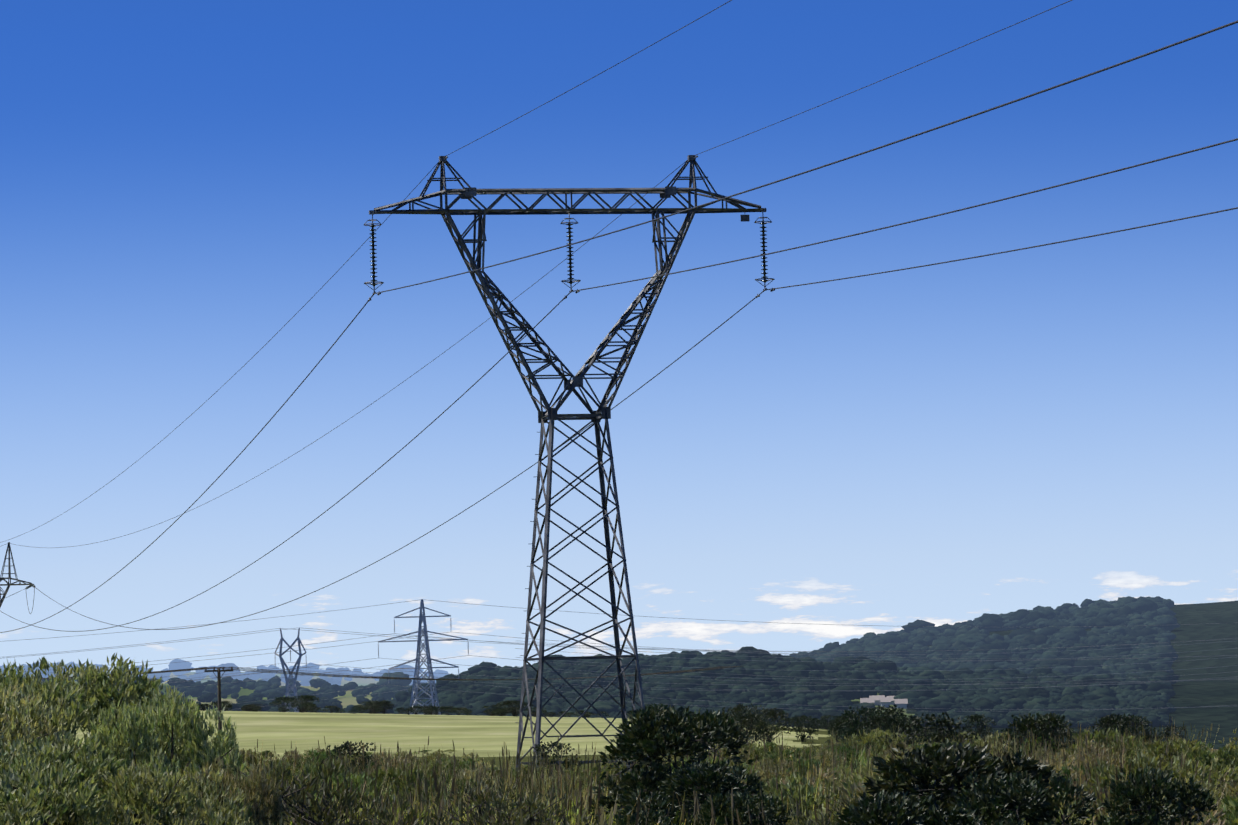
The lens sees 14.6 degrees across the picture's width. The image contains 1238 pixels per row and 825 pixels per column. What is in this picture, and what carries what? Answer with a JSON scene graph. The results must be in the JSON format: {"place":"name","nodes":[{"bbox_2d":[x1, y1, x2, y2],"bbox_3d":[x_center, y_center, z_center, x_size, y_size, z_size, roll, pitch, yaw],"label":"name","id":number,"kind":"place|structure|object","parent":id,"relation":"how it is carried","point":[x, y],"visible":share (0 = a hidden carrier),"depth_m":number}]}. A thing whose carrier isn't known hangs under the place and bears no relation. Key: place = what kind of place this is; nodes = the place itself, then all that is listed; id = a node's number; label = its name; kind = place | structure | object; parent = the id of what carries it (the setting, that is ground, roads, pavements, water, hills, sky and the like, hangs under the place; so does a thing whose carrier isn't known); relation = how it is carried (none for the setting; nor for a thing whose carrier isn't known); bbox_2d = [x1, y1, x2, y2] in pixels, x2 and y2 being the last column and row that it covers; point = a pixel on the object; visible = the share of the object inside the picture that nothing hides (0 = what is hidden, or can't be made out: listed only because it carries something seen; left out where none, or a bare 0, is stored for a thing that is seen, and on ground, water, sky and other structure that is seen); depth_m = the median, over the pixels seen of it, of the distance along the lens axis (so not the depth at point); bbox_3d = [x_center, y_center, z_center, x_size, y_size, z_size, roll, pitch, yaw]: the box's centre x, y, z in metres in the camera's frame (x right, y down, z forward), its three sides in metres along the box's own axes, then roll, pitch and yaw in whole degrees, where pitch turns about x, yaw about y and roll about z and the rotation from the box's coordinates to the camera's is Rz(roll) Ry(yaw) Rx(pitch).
{"place":"outdoors","nodes":[
{"label":"outdoors","id":0,"kind":"place"},
{"bbox_2d":[0,820,14,824],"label":"olive plant","id":1,"kind":"object","parent":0,"point":[8,823],"visible":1,"depth_m":20.86},
{"bbox_2d":[0,542,31,607],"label":"tension pylon","id":2,"kind":"object","parent":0,"point":[9,573],"visible":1,"depth_m":570.47},
{"bbox_2d":[0,769,51,824],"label":"olive plant","id":3,"kind":"object","parent":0,"point":[30,815],"visible":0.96,"depth_m":24.26},
{"bbox_2d":[0,679,94,805],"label":"olive plant","id":4,"kind":"object","parent":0,"point":[13,727],"visible":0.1,"depth_m":29.81},
{"bbox_2d":[0,730,206,824],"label":"olive plant","id":5,"kind":"object","parent":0,"point":[31,769],"visible":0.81,"depth_m":25.48},
{"bbox_2d":[0,653,247,811],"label":"olive plant","id":6,"kind":"object","parent":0,"point":[82,705],"visible":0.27,"depth_m":32.75},
{"bbox_2d":[4,759,254,824],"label":"olive plant","id":7,"kind":"object","parent":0,"point":[155,797],"visible":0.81,"depth_m":25.58},
{"bbox_2d":[86,689,273,824],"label":"olive plant","id":8,"kind":"object","parent":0,"point":[137,728],"visible":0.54,"depth_m":31.74},
{"bbox_2d":[180,757,289,824],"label":"olive plant","id":9,"kind":"object","parent":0,"point":[268,798],"visible":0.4,"depth_m":28.75},
{"bbox_2d":[254,816,281,824],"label":"twiggy plant","id":10,"kind":"object","parent":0,"point":[268,823],"visible":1,"depth_m":24.97},
{"bbox_2d":[274,628,306,711],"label":"distant pylon cat head","id":11,"kind":"object","parent":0,"point":[287,680],"visible":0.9,"depth_m":1496.04},
{"bbox_2d":[226,752,391,824],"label":"twiggy plant","id":12,"kind":"object","parent":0,"point":[311,786],"visible":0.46,"depth_m":30.04},
{"bbox_2d":[266,780,434,824],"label":"twiggy plant","id":13,"kind":"object","parent":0,"point":[354,802],"visible":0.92,"depth_m":28.85},
{"bbox_2d":[303,797,436,824],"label":"twiggy plant","id":14,"kind":"object","parent":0,"point":[403,807],"visible":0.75,"depth_m":32.86},
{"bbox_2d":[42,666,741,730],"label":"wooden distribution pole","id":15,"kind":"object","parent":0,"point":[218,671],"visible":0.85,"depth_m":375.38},
{"bbox_2d":[378,599,468,714],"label":"distant pylon double circuit","id":16,"kind":"object","parent":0,"point":[421,616],"visible":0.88,"depth_m":1447.03},
{"bbox_2d":[406,773,576,824],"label":"twiggy plant","id":17,"kind":"object","parent":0,"point":[480,797],"visible":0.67,"depth_m":39.82},
{"bbox_2d":[446,785,601,824],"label":"twiggy plant","id":18,"kind":"object","parent":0,"point":[516,820],"visible":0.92,"depth_m":35.64},
{"bbox_2d":[537,809,620,824],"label":"twiggy plant","id":19,"kind":"object","parent":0,"point":[585,818],"visible":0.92,"depth_m":33.89},
{"bbox_2d":[0,600,1237,711],"bbox_3d":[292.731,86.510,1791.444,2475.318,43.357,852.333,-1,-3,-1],"label":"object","id":20,"kind":"object","parent":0,"point":[740,651],"visible":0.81,"depth_m":1486.28},
{"bbox_2d":[0,0,1237,675],"label":"sky","id":21,"kind":"structure","parent":0,"point":[1053,425]},
{"bbox_2d":[8,601,1237,789],"bbox_3d":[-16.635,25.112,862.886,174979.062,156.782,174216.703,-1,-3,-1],"label":"ground","id":22,"kind":"structure","parent":0,"point":[482,736],"depth_m":577.89},
{"bbox_2d":[369,155,766,771],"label":"suspension pylon","id":23,"kind":"object","parent":22,"relation":"on","point":[551,415],"visible":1,"depth_m":181.90},
{"bbox_2d":[0,0,1237,632],"bbox_3d":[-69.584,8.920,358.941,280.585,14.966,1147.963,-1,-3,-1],"label":"power lines","id":24,"kind":"object","parent":23,"relation":"hanging from","point":[570,280],"visible":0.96,"depth_m":170.91},
{"bbox_2d":[614,759,772,824],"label":"bush","id":25,"kind":"object","parent":22,"relation":"on","point":[703,783],"visible":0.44,"depth_m":44.65},
{"bbox_2d":[606,809,677,824],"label":"glossy plant","id":26,"kind":"object","parent":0,"point":[653,819],"visible":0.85,"depth_m":40.82},
{"bbox_2d":[589,704,779,824],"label":"glossy plant","id":27,"kind":"object","parent":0,"point":[653,737],"visible":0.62,"depth_m":46.66},
{"bbox_2d":[690,790,795,824],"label":"glossy plant","id":28,"kind":"object","parent":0,"point":[723,806],"visible":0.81,"depth_m":42.72},
{"bbox_2d":[792,815,835,824],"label":"twiggy plant","id":29,"kind":"object","parent":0,"point":[804,817],"visible":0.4,"depth_m":35.98},
{"bbox_2d":[794,787,870,824],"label":"twiggy plant","id":30,"kind":"object","parent":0,"point":[850,801],"visible":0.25,"depth_m":39.91},
{"bbox_2d":[860,695,907,708],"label":"settlement houses","id":31,"kind":"structure","parent":0,"point":[882,700],"depth_m":2188.71},
{"bbox_2d":[836,789,985,824],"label":"glossy plant","id":32,"kind":"object","parent":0,"point":[896,812],"visible":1,"depth_m":32.75},
{"bbox_2d":[850,738,1064,824],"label":"glossy plant","id":33,"kind":"object","parent":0,"point":[922,774],"visible":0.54,"depth_m":35.66},
{"bbox_2d":[971,817,1051,824],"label":"glossy plant","id":34,"kind":"object","parent":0,"point":[1001,822],"visible":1,"depth_m":31.00},
{"bbox_2d":[949,770,1102,824],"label":"glossy plant","id":35,"kind":"object","parent":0,"point":[995,798],"visible":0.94,"depth_m":33.80},
{"bbox_2d":[1095,765,1217,824],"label":"glossy plant","id":36,"kind":"object","parent":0,"point":[1140,788],"visible":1,"depth_m":35.81}
]}

